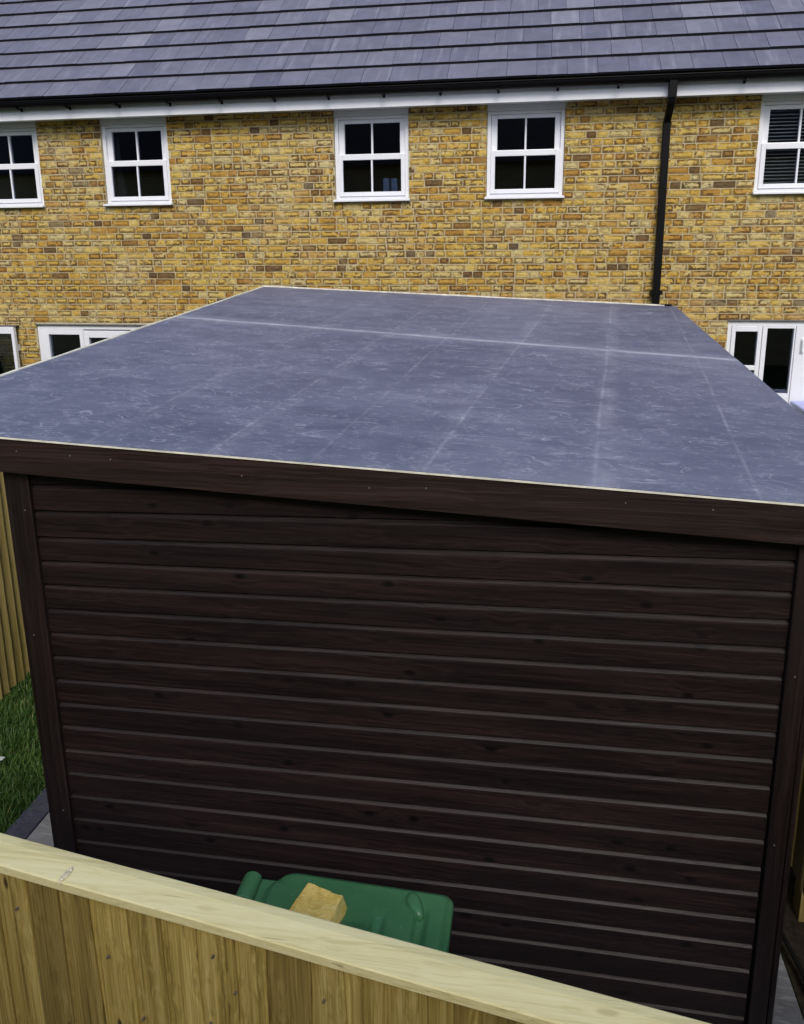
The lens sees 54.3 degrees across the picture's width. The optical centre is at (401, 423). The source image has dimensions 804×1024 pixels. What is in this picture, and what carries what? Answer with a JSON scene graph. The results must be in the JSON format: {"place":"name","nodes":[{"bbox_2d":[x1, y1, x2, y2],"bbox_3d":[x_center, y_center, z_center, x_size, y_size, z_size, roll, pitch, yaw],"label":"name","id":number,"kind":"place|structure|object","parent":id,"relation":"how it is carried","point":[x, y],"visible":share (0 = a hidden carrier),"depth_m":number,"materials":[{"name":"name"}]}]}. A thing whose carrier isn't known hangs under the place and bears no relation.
{"place":"outdoors","nodes":[
{"label":"outdoors","id":0,"kind":"place"},
{"bbox_2d":[0,672,46,833],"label":"grass","id":1,"kind":"structure","parent":0,"point":[23,704],"depth_m":5.00,"materials":[{"name":"green plant"}]},
{"bbox_2d":[0,0,803,405],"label":"brick house","id":2,"kind":"structure","parent":0,"point":[164,158],"depth_m":8.57,"materials":[{"name":"yellow brick"}]},
{"bbox_2d":[0,325,20,373],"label":"open door leaf","id":3,"kind":"structure","parent":2,"relation":"in","point":[4,329],"depth_m":9.66,"materials":[{"name":"white plastic"}]},
{"bbox_2d":[0,122,45,207],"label":"window","id":4,"kind":"structure","parent":2,"relation":"in","point":[18,128],"depth_m":9.22,"materials":[{"name":"white plastic"}]},
{"bbox_2d":[35,324,144,360],"bbox_3d":[-3.420,-0.178,9.738,2.170,2.107,0.098,2,13,9],"label":"patio door","id":5,"kind":"structure","parent":2,"relation":"in","point":[45,331],"depth_m":9.59,"materials":[{"name":"white plastic"}]},
{"bbox_2d":[99,117,172,205],"bbox_3d":[-3.037,-3.027,9.035,0.843,1.006,0.261,2,13,9],"label":"window","id":6,"kind":"structure","parent":2,"relation":"in","point":[110,128],"depth_m":9.01,"materials":[{"name":"white plastic"}]},
{"bbox_2d":[333,108,409,201],"bbox_3d":[-0.330,-2.944,8.563,0.856,1.006,0.185,2,13,9],"label":"window","id":7,"kind":"structure","parent":2,"relation":"in","point":[342,118],"depth_m":8.55,"materials":[{"name":"white plastic"}]},
{"bbox_2d":[383,178,390,191],"bbox_3d":[-0.160,-2.633,8.845,0.065,0.240,0.190,2,13,9],"label":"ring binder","id":8,"kind":"object","parent":2,"relation":"in","point":[386,184],"visible":0.57,"depth_m":8.75,"materials":[{"name":"blue plastic"}]},
{"bbox_2d":[391,178,399,190],"bbox_3d":[-0.071,-2.630,8.830,0.065,0.240,0.190,2,13,9],"label":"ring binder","id":9,"kind":"object","parent":2,"relation":"in","point":[395,184],"visible":0.64,"depth_m":8.73,"materials":[{"name":"blue plastic"}]},
{"bbox_2d":[484,102,565,198],"bbox_3d":[1.306,-2.899,8.300,0.841,1.006,0.185,2,13,9],"label":"window","id":10,"kind":"structure","parent":2,"relation":"in","point":[556,110],"depth_m":8.29,"materials":[{"name":"white plastic"}]},
{"bbox_2d":[726,320,803,405],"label":"patio door","id":11,"kind":"structure","parent":2,"relation":"in","point":[795,378],"depth_m":8.34,"materials":[{"name":"white plastic"}]},
{"bbox_2d":[752,93,803,194],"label":"window","id":12,"kind":"structure","parent":2,"relation":"in","point":[784,102],"depth_m":7.92,"materials":[{"name":"white plastic"}]},
{"bbox_2d":[0,675,803,1019],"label":"ground","id":13,"kind":"structure","parent":0,"point":[14,779],"depth_m":4.99,"materials":[{"name":"plant"}]},
{"bbox_2d":[0,472,29,699],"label":"timber fence","id":14,"kind":"object","parent":13,"relation":"on","point":[14,666],"visible":0.03,"depth_m":5.68,"materials":[{"name":"brown wood"}]},
{"bbox_2d":[4,787,48,839],"bbox_3d":[-1.891,1.952,5.744,0.148,0.049,6.637,2,13,9],"label":"paving edging","id":15,"kind":"object","parent":13,"relation":"on","point":[27,825],"visible":0.01,"depth_m":4.44,"materials":[{"name":"grey stone"}]},
{"bbox_2d":[0,833,710,1023],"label":"timber fence","id":16,"kind":"object","parent":13,"relation":"on","point":[84,939],"visible":1,"depth_m":1.71,"materials":[{"name":"brown wood"}]},
{"bbox_2d":[26,813,803,1023],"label":"patio","id":17,"kind":"structure","parent":0,"point":[786,1009],"depth_m":3.38,"materials":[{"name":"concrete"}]},
{"bbox_2d":[235,871,453,952],"bbox_3d":[-0.232,2.115,2.518,0.744,1.090,0.610,2,13,9],"label":"wheelie bin","id":18,"kind":"object","parent":17,"relation":"on","point":[424,919],"visible":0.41,"depth_m":2.56,"materials":[{"name":"green plastic"}]},
{"bbox_2d":[288,882,347,922],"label":"wooden block","id":19,"kind":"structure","parent":18,"relation":"on","point":[314,900],"depth_m":2.50,"materials":[{"name":"beige wood"}]},
{"bbox_2d":[0,285,803,1023],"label":"garden shed","id":20,"kind":"structure","parent":17,"relation":"on","point":[484,615],"depth_m":3.17,"materials":[{"name":"brown wood"}]},
{"bbox_2d":[781,866,803,1017],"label":"soil strip","id":21,"kind":"object","parent":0,"point":[793,929],"depth_m":3.63,"materials":[{"name":"brown soil"}]},
{"bbox_2d":[782,932,803,981],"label":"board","id":22,"kind":"object","parent":21,"relation":"on","point":[797,963],"visible":0.35,"depth_m":3.50,"materials":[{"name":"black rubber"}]},
{"bbox_2d":[790,752,803,921],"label":"timber fence","id":23,"kind":"object","parent":21,"relation":"on","point":[797,861],"visible":0.06,"depth_m":3.48,"materials":[{"name":"brown wood"}]},
{"bbox_2d":[790,401,803,415],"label":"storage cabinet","id":24,"kind":"object","parent":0,"point":[798,406],"visible":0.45,"depth_m":8.14,"materials":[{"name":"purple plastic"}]}
]}

